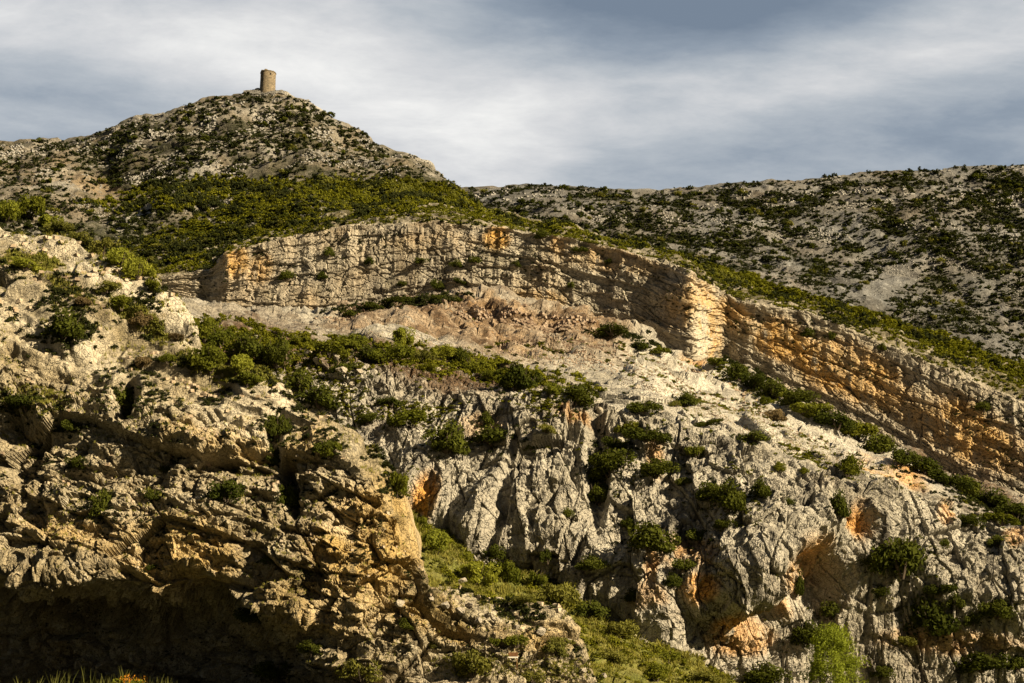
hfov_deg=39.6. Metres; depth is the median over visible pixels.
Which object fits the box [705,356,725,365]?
leafy shrub
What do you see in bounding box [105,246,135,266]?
broom shrub
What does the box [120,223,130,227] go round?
hillside shrub
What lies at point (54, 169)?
hillside shrub
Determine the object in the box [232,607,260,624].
evergreen shrub
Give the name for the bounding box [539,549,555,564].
evergreen shrub
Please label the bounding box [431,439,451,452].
evergreen shrub
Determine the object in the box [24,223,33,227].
hillside shrub
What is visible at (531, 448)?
evergreen shrub
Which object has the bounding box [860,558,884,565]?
evergreen shrub
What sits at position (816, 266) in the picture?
hillside shrub
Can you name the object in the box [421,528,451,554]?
broom shrub
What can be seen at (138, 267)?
broom shrub
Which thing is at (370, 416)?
evergreen shrub
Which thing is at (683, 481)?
evergreen shrub
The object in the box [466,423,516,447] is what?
evergreen shrub
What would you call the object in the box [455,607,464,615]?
boulder
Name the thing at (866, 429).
leafy shrub
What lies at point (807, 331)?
evergreen shrub
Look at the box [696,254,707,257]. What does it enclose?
hillside shrub
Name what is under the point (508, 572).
leafy shrub
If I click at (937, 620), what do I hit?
evergreen shrub
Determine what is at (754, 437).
evergreen shrub
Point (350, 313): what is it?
evergreen shrub
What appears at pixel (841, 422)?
evergreen shrub
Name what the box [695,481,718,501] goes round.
evergreen shrub
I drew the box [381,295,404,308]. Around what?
evergreen shrub
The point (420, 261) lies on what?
evergreen shrub
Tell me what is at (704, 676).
olive shrub
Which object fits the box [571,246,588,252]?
evergreen shrub
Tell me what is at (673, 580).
evergreen shrub
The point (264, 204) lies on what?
scrub
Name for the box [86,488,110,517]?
evergreen shrub
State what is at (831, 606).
evergreen shrub
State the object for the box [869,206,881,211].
hillside shrub
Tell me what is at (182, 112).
hillside shrub
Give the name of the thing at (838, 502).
evergreen shrub
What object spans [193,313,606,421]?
scrub
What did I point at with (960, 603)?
evergreen shrub
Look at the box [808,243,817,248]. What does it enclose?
hillside shrub
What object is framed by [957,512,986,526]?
evergreen shrub
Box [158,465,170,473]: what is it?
evergreen shrub
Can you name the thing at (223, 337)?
leafy shrub
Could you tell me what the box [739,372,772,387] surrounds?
evergreen shrub
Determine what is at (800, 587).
evergreen shrub
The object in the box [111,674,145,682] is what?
flowering shrub
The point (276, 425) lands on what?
evergreen shrub
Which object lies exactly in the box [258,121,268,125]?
hillside shrub
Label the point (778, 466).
leafy shrub
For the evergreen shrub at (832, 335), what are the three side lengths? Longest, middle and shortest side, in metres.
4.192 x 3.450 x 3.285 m
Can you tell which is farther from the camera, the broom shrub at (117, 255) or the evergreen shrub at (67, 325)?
the broom shrub at (117, 255)
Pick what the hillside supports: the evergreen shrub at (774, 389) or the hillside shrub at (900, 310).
the hillside shrub at (900, 310)
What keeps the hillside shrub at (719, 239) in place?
on the hillside
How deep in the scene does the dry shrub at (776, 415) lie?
218.33 m
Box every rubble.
[0,88,443,249]
[0,235,585,682]
[313,294,862,473]
[474,165,1023,355]
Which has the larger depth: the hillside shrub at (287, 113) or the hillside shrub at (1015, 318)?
the hillside shrub at (287, 113)
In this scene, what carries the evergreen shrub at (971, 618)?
on the front cliff at (731, 602)
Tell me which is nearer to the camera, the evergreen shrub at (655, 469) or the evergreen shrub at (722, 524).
the evergreen shrub at (722, 524)
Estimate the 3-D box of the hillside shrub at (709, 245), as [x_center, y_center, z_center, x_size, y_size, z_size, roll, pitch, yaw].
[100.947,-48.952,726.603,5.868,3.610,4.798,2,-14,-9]
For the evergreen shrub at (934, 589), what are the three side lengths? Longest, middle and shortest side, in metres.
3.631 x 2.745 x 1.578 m
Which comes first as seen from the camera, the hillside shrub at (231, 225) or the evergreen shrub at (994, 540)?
the evergreen shrub at (994, 540)
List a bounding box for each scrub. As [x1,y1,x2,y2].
[0,236,601,682]
[0,301,576,682]
[3,232,526,648]
[73,172,486,260]
[148,203,1023,397]
[189,223,1023,491]
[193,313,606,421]
[197,318,1020,583]
[223,295,1023,682]
[280,172,487,210]
[319,290,1023,525]
[324,337,1023,675]
[415,523,735,682]
[417,205,776,304]
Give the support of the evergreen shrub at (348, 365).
on the front cliff at (731, 602)
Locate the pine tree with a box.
[796,622,871,682]
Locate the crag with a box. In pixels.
[0,227,596,682]
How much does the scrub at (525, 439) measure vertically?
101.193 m
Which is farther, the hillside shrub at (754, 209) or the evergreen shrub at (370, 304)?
the hillside shrub at (754, 209)
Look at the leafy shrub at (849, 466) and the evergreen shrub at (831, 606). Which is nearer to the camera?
the evergreen shrub at (831, 606)
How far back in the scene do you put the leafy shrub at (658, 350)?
265.04 m
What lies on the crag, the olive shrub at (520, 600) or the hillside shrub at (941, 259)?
the olive shrub at (520, 600)
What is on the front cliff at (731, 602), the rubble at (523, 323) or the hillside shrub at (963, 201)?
the rubble at (523, 323)
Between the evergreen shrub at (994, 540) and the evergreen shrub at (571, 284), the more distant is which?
the evergreen shrub at (571, 284)
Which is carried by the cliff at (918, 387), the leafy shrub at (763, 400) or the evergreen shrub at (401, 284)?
the evergreen shrub at (401, 284)
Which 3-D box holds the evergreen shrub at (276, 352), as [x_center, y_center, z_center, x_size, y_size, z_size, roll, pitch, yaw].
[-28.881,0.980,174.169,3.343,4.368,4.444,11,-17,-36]
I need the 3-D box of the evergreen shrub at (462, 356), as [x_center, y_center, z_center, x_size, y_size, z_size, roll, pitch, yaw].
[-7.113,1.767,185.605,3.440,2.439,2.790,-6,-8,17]
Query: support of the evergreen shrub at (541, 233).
on the cliff at (918, 387)
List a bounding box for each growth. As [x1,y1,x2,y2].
[0,248,599,682]
[383,318,904,478]
[413,511,734,682]
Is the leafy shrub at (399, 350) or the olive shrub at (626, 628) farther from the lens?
the leafy shrub at (399, 350)
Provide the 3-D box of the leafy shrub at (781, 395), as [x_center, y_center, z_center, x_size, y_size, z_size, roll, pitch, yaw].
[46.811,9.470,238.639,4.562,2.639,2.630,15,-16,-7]
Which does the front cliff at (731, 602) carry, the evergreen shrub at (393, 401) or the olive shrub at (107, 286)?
the evergreen shrub at (393, 401)
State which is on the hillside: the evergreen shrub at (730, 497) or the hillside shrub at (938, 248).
the hillside shrub at (938, 248)
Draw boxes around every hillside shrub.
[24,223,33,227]
[40,187,54,193]
[41,178,51,183]
[47,207,59,211]
[50,167,60,171]
[56,163,64,167]
[97,177,107,182]
[108,228,117,233]
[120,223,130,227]
[128,135,137,139]
[148,239,158,243]
[160,206,171,210]
[178,110,187,114]
[201,135,209,140]
[226,223,234,229]
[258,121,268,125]
[278,116,287,121]
[283,104,293,109]
[285,111,294,116]
[288,144,297,149]
[295,134,306,138]
[299,108,308,113]
[336,149,345,154]
[516,198,525,202]
[558,184,568,188]
[559,214,568,219]
[578,211,586,216]
[584,205,594,210]
[618,232,628,238]
[623,189,631,195]
[638,206,647,211]
[692,191,702,195]
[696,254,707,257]
[704,242,713,247]
[710,257,720,260]
[714,237,722,242]
[715,207,724,211]
[737,188,747,192]
[743,207,752,213]
[750,207,759,212]
[763,275,772,279]
[765,210,772,215]
[769,198,776,203]
[771,238,782,243]
[780,224,789,229]
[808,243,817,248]
[812,263,822,268]
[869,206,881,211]
[874,198,884,203]
[893,219,902,223]
[894,307,903,313]
[916,248,925,253]
[921,226,931,232]
[925,216,935,220]
[928,301,940,305]
[930,221,939,226]
[934,246,945,251]
[935,257,945,262]
[957,307,966,313]
[958,200,968,203]
[969,172,978,178]
[991,219,1000,224]
[1000,270,1011,274]
[1009,316,1018,321]
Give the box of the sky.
[0,0,1023,189]
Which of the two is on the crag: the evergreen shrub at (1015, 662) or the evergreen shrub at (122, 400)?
the evergreen shrub at (122, 400)
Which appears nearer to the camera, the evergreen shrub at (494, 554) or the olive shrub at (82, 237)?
the evergreen shrub at (494, 554)
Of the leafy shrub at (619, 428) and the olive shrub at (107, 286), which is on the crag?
the olive shrub at (107, 286)
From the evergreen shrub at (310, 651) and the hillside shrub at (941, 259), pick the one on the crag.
the evergreen shrub at (310, 651)
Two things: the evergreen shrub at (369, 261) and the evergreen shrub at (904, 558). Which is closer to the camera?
the evergreen shrub at (904, 558)
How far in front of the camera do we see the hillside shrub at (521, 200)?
801.66 m
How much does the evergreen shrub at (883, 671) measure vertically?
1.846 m
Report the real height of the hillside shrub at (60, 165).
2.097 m
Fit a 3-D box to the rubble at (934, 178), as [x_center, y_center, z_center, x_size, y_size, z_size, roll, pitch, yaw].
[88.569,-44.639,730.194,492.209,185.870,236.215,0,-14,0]
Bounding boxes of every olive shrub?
[43,219,75,233]
[67,231,94,246]
[86,237,120,255]
[95,280,122,292]
[334,658,382,682]
[409,349,438,360]
[426,641,436,650]
[449,648,491,678]
[508,594,538,606]
[519,669,545,682]
[532,582,582,606]
[537,423,556,433]
[541,640,568,657]
[545,636,575,646]
[596,649,628,663]
[597,619,639,638]
[667,400,681,406]
[686,670,722,682]
[892,636,917,647]
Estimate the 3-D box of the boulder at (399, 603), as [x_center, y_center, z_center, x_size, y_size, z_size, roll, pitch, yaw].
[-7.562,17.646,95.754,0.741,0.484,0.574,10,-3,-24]
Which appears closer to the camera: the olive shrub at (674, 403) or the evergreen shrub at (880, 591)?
the evergreen shrub at (880, 591)
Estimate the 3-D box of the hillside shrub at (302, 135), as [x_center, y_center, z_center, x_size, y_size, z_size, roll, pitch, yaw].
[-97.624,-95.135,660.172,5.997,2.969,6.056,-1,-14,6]
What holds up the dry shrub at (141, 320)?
on the crag
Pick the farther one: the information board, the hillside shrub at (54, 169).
the hillside shrub at (54, 169)
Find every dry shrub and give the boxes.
[74,296,92,306]
[128,311,153,326]
[134,356,151,368]
[167,333,184,340]
[762,409,787,422]
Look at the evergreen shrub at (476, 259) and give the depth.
440.64 m
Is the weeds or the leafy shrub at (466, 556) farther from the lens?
the leafy shrub at (466, 556)
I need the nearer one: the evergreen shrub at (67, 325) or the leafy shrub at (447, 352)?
the evergreen shrub at (67, 325)
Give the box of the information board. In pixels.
[508,652,517,669]
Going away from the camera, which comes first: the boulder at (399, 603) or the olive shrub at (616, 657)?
the boulder at (399, 603)
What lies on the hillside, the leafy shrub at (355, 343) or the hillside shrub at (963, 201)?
the hillside shrub at (963, 201)
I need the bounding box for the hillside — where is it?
[461,165,1023,360]
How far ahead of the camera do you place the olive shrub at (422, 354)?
181.30 m
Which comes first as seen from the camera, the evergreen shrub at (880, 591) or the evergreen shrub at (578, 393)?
the evergreen shrub at (880, 591)
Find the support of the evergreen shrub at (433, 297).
on the front cliff at (731, 602)
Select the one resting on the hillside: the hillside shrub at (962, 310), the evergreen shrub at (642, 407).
the hillside shrub at (962, 310)
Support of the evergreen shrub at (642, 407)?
on the front cliff at (731, 602)
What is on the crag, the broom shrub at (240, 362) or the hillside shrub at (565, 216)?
the broom shrub at (240, 362)
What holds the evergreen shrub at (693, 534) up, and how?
on the front cliff at (731, 602)
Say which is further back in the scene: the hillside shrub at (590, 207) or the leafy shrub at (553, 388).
the hillside shrub at (590, 207)
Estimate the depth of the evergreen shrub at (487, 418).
164.25 m
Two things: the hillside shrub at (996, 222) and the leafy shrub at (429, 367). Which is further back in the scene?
the hillside shrub at (996, 222)
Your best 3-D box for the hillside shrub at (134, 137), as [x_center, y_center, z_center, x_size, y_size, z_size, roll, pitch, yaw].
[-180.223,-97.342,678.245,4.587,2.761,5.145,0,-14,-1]
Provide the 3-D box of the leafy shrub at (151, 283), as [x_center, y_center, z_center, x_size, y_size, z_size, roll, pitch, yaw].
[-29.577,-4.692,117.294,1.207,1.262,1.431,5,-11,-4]
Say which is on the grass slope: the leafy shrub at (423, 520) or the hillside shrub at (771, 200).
the leafy shrub at (423, 520)
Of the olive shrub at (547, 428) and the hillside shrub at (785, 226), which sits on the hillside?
the hillside shrub at (785, 226)
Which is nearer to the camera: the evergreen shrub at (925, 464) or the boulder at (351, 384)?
the boulder at (351, 384)
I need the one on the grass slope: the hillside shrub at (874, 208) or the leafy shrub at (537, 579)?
the leafy shrub at (537, 579)
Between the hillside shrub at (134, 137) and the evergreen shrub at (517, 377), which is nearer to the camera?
the evergreen shrub at (517, 377)
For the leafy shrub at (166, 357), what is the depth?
110.03 m
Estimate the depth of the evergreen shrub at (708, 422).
166.66 m
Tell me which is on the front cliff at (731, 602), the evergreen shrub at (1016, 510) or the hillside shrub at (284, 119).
the evergreen shrub at (1016, 510)
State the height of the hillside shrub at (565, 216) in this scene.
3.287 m
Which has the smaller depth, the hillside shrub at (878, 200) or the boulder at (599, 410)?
the boulder at (599, 410)
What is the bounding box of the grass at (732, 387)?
[346,326,959,507]
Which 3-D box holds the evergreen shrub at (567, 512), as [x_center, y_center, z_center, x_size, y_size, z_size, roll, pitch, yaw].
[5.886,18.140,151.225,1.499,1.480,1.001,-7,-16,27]
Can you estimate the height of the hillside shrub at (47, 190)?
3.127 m
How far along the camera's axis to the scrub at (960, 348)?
463.68 m
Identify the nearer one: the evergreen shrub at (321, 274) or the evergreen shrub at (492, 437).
the evergreen shrub at (492, 437)
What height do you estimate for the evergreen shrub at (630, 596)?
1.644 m
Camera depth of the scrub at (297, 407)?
105.88 m
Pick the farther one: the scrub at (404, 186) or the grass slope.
the scrub at (404, 186)
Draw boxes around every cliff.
[156,203,1023,494]
[179,284,1023,682]
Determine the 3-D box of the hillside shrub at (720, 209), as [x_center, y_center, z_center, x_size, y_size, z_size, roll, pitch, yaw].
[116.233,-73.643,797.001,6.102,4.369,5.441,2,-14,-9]
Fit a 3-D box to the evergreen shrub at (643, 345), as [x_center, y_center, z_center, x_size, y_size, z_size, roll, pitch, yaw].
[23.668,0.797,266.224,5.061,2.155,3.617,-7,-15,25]
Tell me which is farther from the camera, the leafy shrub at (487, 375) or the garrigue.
the garrigue
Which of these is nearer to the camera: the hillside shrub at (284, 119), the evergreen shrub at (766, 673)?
the evergreen shrub at (766, 673)
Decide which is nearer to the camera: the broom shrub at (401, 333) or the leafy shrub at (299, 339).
the broom shrub at (401, 333)
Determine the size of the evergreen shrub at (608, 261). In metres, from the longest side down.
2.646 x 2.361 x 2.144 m
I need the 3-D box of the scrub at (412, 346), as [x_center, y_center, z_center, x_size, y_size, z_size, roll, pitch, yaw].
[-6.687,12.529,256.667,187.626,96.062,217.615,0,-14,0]
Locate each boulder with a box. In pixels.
[313,357,319,364]
[332,353,339,359]
[335,366,347,373]
[348,381,354,387]
[395,599,404,606]
[440,601,449,608]
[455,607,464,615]
[458,577,467,583]
[466,602,472,607]
[474,617,481,623]
[536,627,545,635]
[578,668,585,673]
[596,407,602,413]
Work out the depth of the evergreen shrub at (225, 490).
99.29 m
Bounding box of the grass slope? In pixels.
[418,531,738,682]
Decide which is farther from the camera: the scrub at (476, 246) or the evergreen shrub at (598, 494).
the scrub at (476, 246)
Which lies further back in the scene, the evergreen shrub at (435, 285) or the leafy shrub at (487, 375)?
the evergreen shrub at (435, 285)
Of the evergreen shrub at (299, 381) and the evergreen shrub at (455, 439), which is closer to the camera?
the evergreen shrub at (455, 439)
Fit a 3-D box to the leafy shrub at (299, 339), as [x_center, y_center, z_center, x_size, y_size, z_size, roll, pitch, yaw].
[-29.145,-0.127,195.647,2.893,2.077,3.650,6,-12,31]
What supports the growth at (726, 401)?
on the front cliff at (731, 602)
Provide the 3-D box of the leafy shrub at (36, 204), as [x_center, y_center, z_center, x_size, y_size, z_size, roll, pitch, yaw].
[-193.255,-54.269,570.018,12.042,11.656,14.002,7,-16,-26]
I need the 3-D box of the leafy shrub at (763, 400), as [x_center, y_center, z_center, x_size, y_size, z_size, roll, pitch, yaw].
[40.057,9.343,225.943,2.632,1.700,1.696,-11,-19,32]
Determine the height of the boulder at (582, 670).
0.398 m
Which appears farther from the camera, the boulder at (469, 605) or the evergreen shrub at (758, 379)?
the evergreen shrub at (758, 379)
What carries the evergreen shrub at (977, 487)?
on the front cliff at (731, 602)
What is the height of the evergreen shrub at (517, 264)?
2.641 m
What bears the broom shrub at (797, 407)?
on the front cliff at (731, 602)
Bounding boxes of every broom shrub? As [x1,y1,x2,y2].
[0,199,20,222]
[10,256,45,272]
[37,213,63,227]
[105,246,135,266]
[121,256,156,279]
[229,353,254,376]
[392,327,415,345]
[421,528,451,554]
[458,562,501,584]
[789,402,817,414]
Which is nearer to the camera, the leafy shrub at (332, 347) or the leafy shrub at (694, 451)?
the leafy shrub at (694, 451)
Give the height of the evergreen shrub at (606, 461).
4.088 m
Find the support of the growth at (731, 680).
on the grass slope
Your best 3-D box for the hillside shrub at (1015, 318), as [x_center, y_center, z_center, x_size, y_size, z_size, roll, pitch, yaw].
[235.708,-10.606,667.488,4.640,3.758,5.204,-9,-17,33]
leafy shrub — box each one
[17,193,47,219]
[110,294,131,310]
[145,277,159,291]
[157,353,176,363]
[185,341,228,373]
[197,314,223,341]
[205,327,234,346]
[239,370,262,386]
[288,335,312,344]
[313,339,350,358]
[319,439,341,459]
[335,332,369,351]
[367,341,418,363]
[385,408,429,428]
[389,469,408,497]
[414,515,428,529]
[418,363,440,371]
[429,343,460,359]
[458,551,473,561]
[462,358,486,371]
[479,369,501,381]
[486,559,524,585]
[489,636,500,646]
[502,634,530,648]
[528,571,547,589]
[544,383,562,395]
[613,421,638,436]
[643,662,672,681]
[649,346,671,354]
[657,649,681,662]
[683,444,704,458]
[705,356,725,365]
[757,395,771,404]
[773,461,786,472]
[778,392,801,403]
[799,467,809,474]
[802,402,834,417]
[836,452,864,477]
[842,420,880,441]
[979,512,1020,526]
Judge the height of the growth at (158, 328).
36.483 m
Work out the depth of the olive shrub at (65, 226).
553.89 m
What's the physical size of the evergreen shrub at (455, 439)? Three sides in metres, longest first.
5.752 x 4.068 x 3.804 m
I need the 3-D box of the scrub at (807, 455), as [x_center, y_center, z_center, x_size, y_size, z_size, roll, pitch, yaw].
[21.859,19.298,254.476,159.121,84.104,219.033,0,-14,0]
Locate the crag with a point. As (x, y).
(202, 593)
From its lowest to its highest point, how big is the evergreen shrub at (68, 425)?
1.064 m
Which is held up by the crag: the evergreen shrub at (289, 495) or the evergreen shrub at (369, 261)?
the evergreen shrub at (289, 495)
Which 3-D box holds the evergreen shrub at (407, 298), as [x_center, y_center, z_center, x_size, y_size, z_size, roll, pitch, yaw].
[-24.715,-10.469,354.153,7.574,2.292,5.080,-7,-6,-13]
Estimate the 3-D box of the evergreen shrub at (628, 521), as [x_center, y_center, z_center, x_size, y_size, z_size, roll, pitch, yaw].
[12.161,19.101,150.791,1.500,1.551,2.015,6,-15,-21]
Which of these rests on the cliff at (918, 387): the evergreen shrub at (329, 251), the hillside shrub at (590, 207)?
the evergreen shrub at (329, 251)
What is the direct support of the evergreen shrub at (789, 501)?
on the front cliff at (731, 602)
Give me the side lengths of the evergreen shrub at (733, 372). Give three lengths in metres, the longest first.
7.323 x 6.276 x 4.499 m
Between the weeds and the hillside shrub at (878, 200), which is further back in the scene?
the hillside shrub at (878, 200)
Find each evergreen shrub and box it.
[2,391,51,412]
[40,305,85,339]
[60,419,77,432]
[64,455,85,469]
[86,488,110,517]
[114,386,134,412]
[144,489,162,500]
[145,564,157,570]
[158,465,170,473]
[184,354,208,366]
[205,479,247,502]
[224,330,263,358]
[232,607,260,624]
[252,658,296,682]
[262,333,293,366]
[264,413,291,438]
[266,443,279,465]
[275,483,298,506]
[277,269,296,280]
[282,367,315,391]
[294,383,340,409]
[296,639,324,656]
[311,438,338,452]
[315,271,328,279]
[323,246,334,256]
[326,361,357,375]
[341,309,358,316]
[351,344,380,362]
[356,411,381,424]
[359,301,384,309]
[364,256,375,265]
[375,395,404,407]
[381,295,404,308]
[396,280,406,286]
[397,618,413,629]
[399,295,419,302]
[414,257,429,264]
[421,418,470,455]
[425,294,446,303]
[430,278,444,290]
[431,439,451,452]
[447,346,469,360]
[448,259,463,267]
[452,277,467,284]
[453,295,462,302]
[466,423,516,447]
[467,256,482,263]
[479,410,494,424]
[480,543,505,561]
[496,362,542,391]
[509,260,521,267]
[523,445,538,450]
[534,228,549,238]
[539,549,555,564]
[558,383,599,407]
[562,507,573,518]
[567,281,574,288]
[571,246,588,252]
[574,553,610,570]
[574,599,610,619]
[586,321,628,338]
[586,446,637,482]
[588,482,607,505]
[601,436,627,449]
[604,258,611,264]
[620,515,634,528]
[621,427,672,442]
[623,587,636,601]
[626,399,663,413]
[627,520,680,554]
[629,339,652,349]
[636,456,680,478]
[662,570,682,588]
[671,558,696,571]
[674,477,691,485]
[675,390,701,406]
[685,528,704,543]
[692,417,724,426]
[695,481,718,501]
[709,476,747,511]
[713,514,737,529]
[719,362,752,381]
[736,429,770,441]
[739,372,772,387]
[740,660,794,682]
[749,477,771,496]
[752,377,791,399]
[776,387,820,405]
[784,496,795,505]
[787,617,821,647]
[794,567,804,597]
[800,327,816,337]
[812,409,857,432]
[818,599,842,619]
[825,332,835,340]
[829,488,851,519]
[858,432,897,453]
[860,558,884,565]
[866,534,926,579]
[870,663,895,679]
[871,584,890,598]
[877,341,886,350]
[890,447,920,464]
[899,593,961,641]
[908,454,943,474]
[922,582,957,596]
[926,469,973,489]
[939,539,949,546]
[941,592,965,610]
[953,475,983,497]
[953,651,1010,673]
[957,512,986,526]
[962,612,983,626]
[966,486,1015,506]
[974,400,991,411]
[977,599,1016,619]
[986,534,1007,547]
[993,500,1023,519]
[1007,652,1023,671]
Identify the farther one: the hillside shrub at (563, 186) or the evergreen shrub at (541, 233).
the hillside shrub at (563, 186)
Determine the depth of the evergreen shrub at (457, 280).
439.09 m
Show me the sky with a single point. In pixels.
(613, 94)
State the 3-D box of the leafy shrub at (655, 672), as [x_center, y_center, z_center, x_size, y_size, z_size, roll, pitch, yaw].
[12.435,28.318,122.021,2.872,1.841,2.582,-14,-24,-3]
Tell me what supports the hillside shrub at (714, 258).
on the hillside
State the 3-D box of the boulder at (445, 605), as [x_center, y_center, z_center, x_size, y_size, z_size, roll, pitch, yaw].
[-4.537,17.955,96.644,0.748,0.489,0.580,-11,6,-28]
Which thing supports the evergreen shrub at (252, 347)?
on the front cliff at (731, 602)
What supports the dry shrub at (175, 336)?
on the crag
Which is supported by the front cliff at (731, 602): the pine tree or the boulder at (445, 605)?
the pine tree
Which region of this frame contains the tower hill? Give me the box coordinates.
[0,89,473,261]
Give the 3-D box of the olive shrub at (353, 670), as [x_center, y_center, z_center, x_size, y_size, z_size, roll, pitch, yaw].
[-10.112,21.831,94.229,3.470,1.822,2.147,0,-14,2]
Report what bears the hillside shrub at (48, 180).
on the tower hill
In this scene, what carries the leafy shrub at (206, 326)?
on the front cliff at (731, 602)
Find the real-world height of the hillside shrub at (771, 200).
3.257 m
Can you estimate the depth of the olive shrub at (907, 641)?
148.48 m
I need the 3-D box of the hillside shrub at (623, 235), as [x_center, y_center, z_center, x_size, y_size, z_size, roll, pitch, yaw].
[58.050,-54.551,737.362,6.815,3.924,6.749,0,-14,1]
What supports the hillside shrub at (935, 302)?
on the hillside
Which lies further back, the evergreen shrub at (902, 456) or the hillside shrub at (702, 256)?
the hillside shrub at (702, 256)
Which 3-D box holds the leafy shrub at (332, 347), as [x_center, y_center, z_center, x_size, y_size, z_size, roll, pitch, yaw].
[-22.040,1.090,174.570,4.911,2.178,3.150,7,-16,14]
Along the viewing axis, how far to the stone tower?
710.08 m
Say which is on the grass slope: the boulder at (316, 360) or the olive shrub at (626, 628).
the olive shrub at (626, 628)
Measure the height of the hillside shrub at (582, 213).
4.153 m
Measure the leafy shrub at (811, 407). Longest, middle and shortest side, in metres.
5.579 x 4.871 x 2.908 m
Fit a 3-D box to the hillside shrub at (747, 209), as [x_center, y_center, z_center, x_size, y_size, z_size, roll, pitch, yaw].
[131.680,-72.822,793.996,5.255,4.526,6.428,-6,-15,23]
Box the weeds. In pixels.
[6,667,247,682]
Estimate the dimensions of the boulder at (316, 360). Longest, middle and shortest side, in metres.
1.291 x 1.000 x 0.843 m
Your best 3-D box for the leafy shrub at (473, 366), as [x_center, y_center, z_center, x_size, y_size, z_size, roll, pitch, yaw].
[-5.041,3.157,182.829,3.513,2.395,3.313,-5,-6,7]
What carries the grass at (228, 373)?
on the crag
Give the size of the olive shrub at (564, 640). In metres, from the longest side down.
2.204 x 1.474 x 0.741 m
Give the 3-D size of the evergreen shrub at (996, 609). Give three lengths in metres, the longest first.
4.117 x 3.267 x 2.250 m
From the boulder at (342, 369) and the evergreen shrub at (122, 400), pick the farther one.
the boulder at (342, 369)
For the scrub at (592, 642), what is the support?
on the grass slope
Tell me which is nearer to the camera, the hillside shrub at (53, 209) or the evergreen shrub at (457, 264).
the evergreen shrub at (457, 264)
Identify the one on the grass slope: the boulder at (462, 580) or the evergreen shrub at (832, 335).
the boulder at (462, 580)
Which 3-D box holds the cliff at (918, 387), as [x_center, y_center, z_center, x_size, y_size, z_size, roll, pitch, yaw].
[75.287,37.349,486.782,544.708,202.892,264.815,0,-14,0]
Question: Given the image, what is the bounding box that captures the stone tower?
[260,69,275,92]
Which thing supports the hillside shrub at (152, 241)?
on the tower hill
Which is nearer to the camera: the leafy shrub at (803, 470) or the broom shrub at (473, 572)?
the broom shrub at (473, 572)
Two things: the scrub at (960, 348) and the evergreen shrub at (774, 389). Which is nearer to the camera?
the evergreen shrub at (774, 389)
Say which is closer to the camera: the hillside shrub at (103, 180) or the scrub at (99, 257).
the scrub at (99, 257)
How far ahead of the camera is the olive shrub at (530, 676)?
94.58 m
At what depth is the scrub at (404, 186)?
601.83 m
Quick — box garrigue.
[0,91,1023,359]
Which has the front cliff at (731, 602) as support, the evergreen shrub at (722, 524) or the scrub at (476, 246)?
the evergreen shrub at (722, 524)
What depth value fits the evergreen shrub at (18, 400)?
106.72 m
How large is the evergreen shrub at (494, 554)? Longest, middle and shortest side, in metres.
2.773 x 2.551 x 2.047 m
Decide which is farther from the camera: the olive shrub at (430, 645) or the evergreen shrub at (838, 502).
the evergreen shrub at (838, 502)
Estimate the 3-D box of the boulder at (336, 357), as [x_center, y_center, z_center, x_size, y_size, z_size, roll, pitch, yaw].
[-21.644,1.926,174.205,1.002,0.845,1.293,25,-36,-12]
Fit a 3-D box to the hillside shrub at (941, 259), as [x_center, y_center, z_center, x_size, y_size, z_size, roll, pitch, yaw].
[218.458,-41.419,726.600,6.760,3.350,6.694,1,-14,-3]
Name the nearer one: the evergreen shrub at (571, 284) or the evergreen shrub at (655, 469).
the evergreen shrub at (655, 469)
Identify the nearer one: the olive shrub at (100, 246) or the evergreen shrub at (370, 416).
the evergreen shrub at (370, 416)
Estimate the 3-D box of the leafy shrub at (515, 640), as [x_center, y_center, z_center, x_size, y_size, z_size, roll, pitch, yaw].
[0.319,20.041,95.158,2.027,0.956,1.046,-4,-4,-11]
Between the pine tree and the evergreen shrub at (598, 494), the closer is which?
the pine tree
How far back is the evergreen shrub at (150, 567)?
98.94 m
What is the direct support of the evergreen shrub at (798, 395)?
on the front cliff at (731, 602)
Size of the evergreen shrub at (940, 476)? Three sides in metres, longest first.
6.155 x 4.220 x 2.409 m
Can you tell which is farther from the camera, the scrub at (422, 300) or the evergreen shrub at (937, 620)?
the scrub at (422, 300)
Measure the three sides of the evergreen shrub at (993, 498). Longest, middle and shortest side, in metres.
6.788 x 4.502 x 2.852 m
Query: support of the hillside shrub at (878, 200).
on the hillside
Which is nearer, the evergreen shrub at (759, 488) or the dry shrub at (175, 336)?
the dry shrub at (175, 336)
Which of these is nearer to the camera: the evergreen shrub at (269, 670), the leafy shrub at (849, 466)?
the evergreen shrub at (269, 670)
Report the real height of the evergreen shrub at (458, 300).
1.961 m
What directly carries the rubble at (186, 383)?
on the crag
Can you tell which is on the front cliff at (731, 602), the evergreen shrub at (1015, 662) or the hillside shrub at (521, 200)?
the evergreen shrub at (1015, 662)
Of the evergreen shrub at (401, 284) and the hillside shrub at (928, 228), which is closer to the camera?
the evergreen shrub at (401, 284)
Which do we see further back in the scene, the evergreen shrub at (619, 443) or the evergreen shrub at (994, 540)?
the evergreen shrub at (619, 443)

